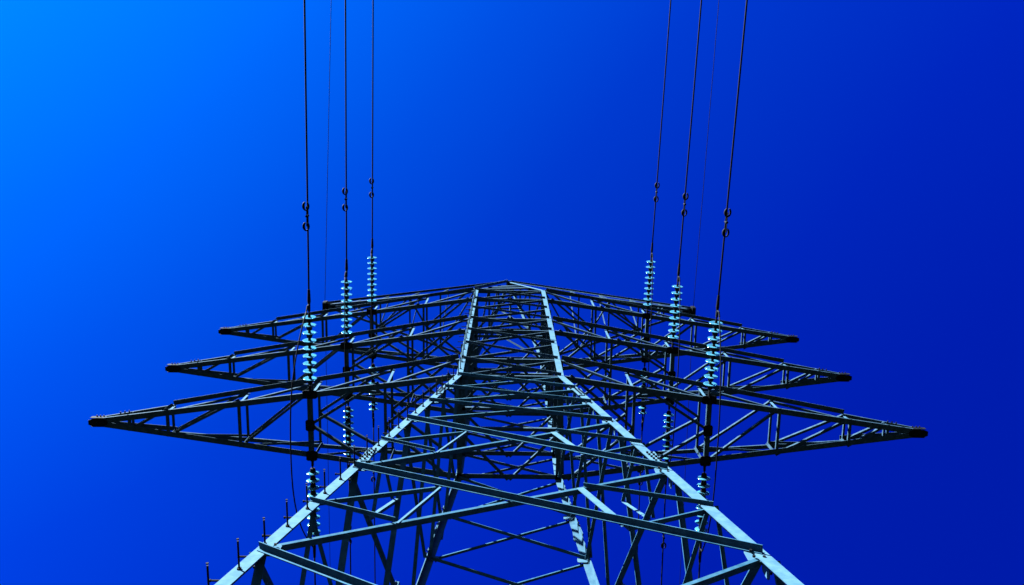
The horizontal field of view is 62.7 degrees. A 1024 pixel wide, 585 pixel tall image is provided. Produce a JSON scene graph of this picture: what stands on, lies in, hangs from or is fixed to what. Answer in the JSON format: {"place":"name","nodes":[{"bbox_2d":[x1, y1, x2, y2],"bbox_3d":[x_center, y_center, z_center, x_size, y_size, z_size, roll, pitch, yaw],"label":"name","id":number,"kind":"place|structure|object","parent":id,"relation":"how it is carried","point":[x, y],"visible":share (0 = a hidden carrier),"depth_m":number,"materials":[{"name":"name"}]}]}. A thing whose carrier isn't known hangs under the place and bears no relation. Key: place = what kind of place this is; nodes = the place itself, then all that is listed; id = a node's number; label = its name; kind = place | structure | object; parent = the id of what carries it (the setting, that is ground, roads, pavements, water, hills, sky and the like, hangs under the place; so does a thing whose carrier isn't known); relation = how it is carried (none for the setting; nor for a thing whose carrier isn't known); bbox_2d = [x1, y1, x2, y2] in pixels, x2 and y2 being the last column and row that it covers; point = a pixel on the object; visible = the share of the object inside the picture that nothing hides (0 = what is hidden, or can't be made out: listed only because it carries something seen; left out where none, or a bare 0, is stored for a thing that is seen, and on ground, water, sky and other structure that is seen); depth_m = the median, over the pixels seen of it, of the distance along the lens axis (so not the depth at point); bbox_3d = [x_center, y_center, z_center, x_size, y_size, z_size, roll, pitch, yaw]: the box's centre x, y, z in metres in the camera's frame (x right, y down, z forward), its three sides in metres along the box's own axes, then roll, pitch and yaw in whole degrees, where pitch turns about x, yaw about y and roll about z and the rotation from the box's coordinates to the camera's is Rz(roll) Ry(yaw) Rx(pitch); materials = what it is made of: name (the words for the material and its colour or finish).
{"place":"outdoors","nodes":[
{"label":"outdoors","id":0,"kind":"place"},
{"bbox_2d":[0,0,1023,584],"label":"sky","id":1,"kind":"structure","parent":0,"point":[153,152],"materials":[{"name":"blue"}]},
{"bbox_3d":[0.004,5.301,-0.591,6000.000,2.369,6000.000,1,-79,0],"label":"ground","id":2,"kind":"structure","parent":0,"visible":0},
{"bbox_2d":[88,280,927,584],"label":"lattice tower","id":3,"kind":"structure","parent":2,"relation":"on","point":[462,386],"depth_m":14.60,"materials":[{"name":"metal"}]},
{"bbox_2d":[302,289,316,391],"bbox_3d":[-3.418,0.842,14.146,0.232,0.306,1.819,2,-76,-1],"label":"insulator string","id":4,"kind":"object","parent":3,"relation":"attached to","point":[309,363],"visible":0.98,"depth_m":14.18,"materials":[{"name":"glass"}]},
{"bbox_2d":[290,311,306,537],"bbox_3d":[-3.493,2.433,13.866,0.123,0.880,4.216,1,-79,0],"label":"jumper cable","id":5,"kind":"object","parent":4,"relation":"hanging from","point":[290,418],"visible":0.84,"depth_m":13.49,"materials":[{"name":"metal"}]},
{"bbox_2d":[302,0,309,289],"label":"power cable","id":6,"kind":"object","parent":4,"relation":"attached to","point":[306,216],"visible":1,"depth_m":13.47,"materials":[{"name":"metal"}]},
{"bbox_2d":[306,460,320,557],"bbox_3d":[-3.488,3.804,14.725,0.233,0.306,1.819,1,-81,0],"label":"insulator string","id":7,"kind":"object","parent":3,"relation":"attached to","point":[313,480],"visible":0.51,"depth_m":14.67,"materials":[{"name":"glass"}]},
{"bbox_2d":[325,325,329,546],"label":"earth wire","id":8,"kind":"object","parent":3,"relation":"attached to","point":[327,437],"visible":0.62,"depth_m":24.70,"materials":[{"name":"metal"}]},
{"bbox_2d":[325,20,330,284],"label":"earth wire","id":9,"kind":"object","parent":3,"relation":"attached to","point":[328,141],"visible":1,"depth_m":23.04,"materials":[{"name":"metal"}]},
{"bbox_2d":[341,259,351,342],"bbox_3d":[-3.428,0.209,17.385,0.232,0.306,1.819,2,-76,-1],"label":"insulator string","id":10,"kind":"object","parent":3,"relation":"attached to","point":[347,313],"visible":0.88,"depth_m":17.41,"materials":[{"name":"glass"}]},
{"bbox_2d":[342,0,347,258],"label":"power cable","id":11,"kind":"object","parent":10,"relation":"attached to","point":[345,199],"visible":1,"depth_m":16.64,"materials":[{"name":"metal"}]},
{"bbox_2d":[343,403,353,480],"bbox_3d":[-3.498,3.171,17.964,0.233,0.306,1.819,1,-81,0],"label":"insulator string","id":12,"kind":"object","parent":3,"relation":"attached to","point":[349,416],"visible":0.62,"depth_m":17.92,"materials":[{"name":"glass"}]},
{"bbox_2d":[344,276,347,468],"bbox_3d":[-3.404,1.782,17.211,0.123,0.666,4.214,1,-79,0],"label":"jumper cable","id":13,"kind":"object","parent":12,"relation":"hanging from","point":[345,358],"visible":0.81,"depth_m":16.90,"materials":[{"name":"metal"}]},
{"bbox_2d":[348,481,351,574],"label":"power cable","id":14,"kind":"object","parent":12,"relation":"attached to","point":[350,540],"visible":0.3,"depth_m":18.35,"materials":[{"name":"metal"}]},
{"bbox_2d":[367,238,376,309],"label":"insulator string","id":15,"kind":"object","parent":3,"relation":"attached to","point":[373,279],"visible":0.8,"depth_m":20.66,"materials":[{"name":"glass"}]},
{"bbox_2d":[369,0,373,238],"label":"power cable","id":16,"kind":"object","parent":15,"relation":"attached to","point":[372,108],"visible":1,"depth_m":19.66,"materials":[{"name":"metal"}]},
{"bbox_2d":[371,253,372,416],"bbox_3d":[-3.414,1.149,20.450,0.123,0.666,4.214,1,-79,0],"label":"jumper cable","id":17,"kind":"object","parent":15,"relation":"hanging from","point":[371,319],"visible":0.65,"depth_m":20.12,"materials":[{"name":"metal"}]},
{"bbox_2d":[368,358,377,427],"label":"insulator string","id":18,"kind":"object","parent":3,"relation":"attached to","point":[374,403],"visible":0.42,"depth_m":21.21,"materials":[{"name":"glass"}]},
{"bbox_2d":[371,428,375,583],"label":"power cable","id":19,"kind":"object","parent":18,"relation":"attached to","point":[373,479],"visible":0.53,"depth_m":21.73,"materials":[{"name":"metal"}]},
{"bbox_2d":[638,362,647,430],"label":"insulator string","id":20,"kind":"object","parent":3,"relation":"attached to","point":[642,408],"visible":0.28,"depth_m":21.26,"materials":[{"name":"glass"}]},
{"bbox_2d":[635,431,642,584],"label":"power cable","id":21,"kind":"object","parent":20,"relation":"attached to","point":[640,483],"visible":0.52,"depth_m":21.59,"materials":[{"name":"metal"}]},
{"bbox_2d":[643,243,654,313],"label":"insulator string","id":22,"kind":"object","parent":3,"relation":"attached to","point":[647,304],"visible":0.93,"depth_m":20.70,"materials":[{"name":"glass"}]},
{"bbox_2d":[643,257,652,420],"bbox_3d":[3.320,1.265,20.385,0.123,0.880,4.216,1,-79,0],"label":"jumper cable","id":23,"kind":"object","parent":22,"relation":"hanging from","point":[650,326],"visible":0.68,"depth_m":20.02,"materials":[{"name":"metal"}]},
{"bbox_2d":[652,0,670,242],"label":"power cable","id":24,"kind":"object","parent":22,"relation":"attached to","point":[656,192],"visible":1,"depth_m":19.86,"materials":[{"name":"metal"}]},
{"bbox_2d":[662,406,673,484],"bbox_3d":[3.341,3.269,18.006,0.233,0.306,1.819,1,-81,0],"label":"insulator string","id":25,"kind":"object","parent":3,"relation":"attached to","point":[668,426],"visible":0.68,"depth_m":17.95,"materials":[{"name":"glass"}]},
{"bbox_2d":[661,485,665,584],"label":"power cable","id":26,"kind":"object","parent":25,"relation":"attached to","point":[662,544],"visible":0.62,"depth_m":18.29,"materials":[{"name":"metal"}]},
{"bbox_2d":[668,264,682,347],"bbox_3d":[3.405,0.307,17.427,0.232,0.306,1.819,2,-76,-1],"label":"insulator string","id":27,"kind":"object","parent":3,"relation":"attached to","point":[674,324],"visible":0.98,"depth_m":17.46,"materials":[{"name":"glass"}]},
{"bbox_2d":[669,281,679,467],"bbox_3d":[3.330,1.899,17.146,0.123,0.880,4.216,1,-79,0],"label":"jumper cable","id":28,"kind":"object","parent":27,"relation":"hanging from","point":[678,362],"visible":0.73,"depth_m":16.78,"materials":[{"name":"metal"}]},
{"bbox_2d":[679,0,701,263],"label":"power cable","id":29,"kind":"object","parent":27,"relation":"attached to","point":[684,204],"visible":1,"depth_m":16.66,"materials":[{"name":"metal"}]},
{"bbox_2d":[679,359,690,584],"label":"earth wire","id":30,"kind":"object","parent":3,"relation":"attached to","point":[685,465],"visible":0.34,"depth_m":24.80,"materials":[{"name":"metal"}]},
{"bbox_2d":[695,465,710,562],"bbox_3d":[3.352,3.902,14.767,0.233,0.306,1.819,1,-81,0],"label":"insulator string","id":31,"kind":"object","parent":3,"relation":"attached to","point":[703,485],"visible":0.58,"depth_m":14.72,"materials":[{"name":"glass"}]},
{"bbox_2d":[693,3,718,306],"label":"earth wire","id":32,"kind":"object","parent":3,"relation":"attached to","point":[706,148],"visible":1,"depth_m":23.06,"materials":[{"name":"metal"}]},
{"bbox_2d":[703,295,722,396],"bbox_3d":[3.415,0.940,14.188,0.232,0.306,1.819,2,-76,-1],"label":"insulator string","id":33,"kind":"object","parent":3,"relation":"attached to","point":[711,369],"visible":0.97,"depth_m":14.22,"materials":[{"name":"glass"}]},
{"bbox_2d":[702,317,720,549],"bbox_3d":[3.341,2.532,13.907,0.123,0.880,4.216,1,-79,0],"label":"jumper cable","id":34,"kind":"object","parent":33,"relation":"hanging from","point":[718,427],"visible":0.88,"depth_m":13.52,"materials":[{"name":"metal"}]},
{"bbox_2d":[718,0,747,295],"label":"power cable","id":35,"kind":"object","parent":33,"relation":"attached to","point":[725,230],"visible":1,"depth_m":13.50,"materials":[{"name":"metal"}]}
]}

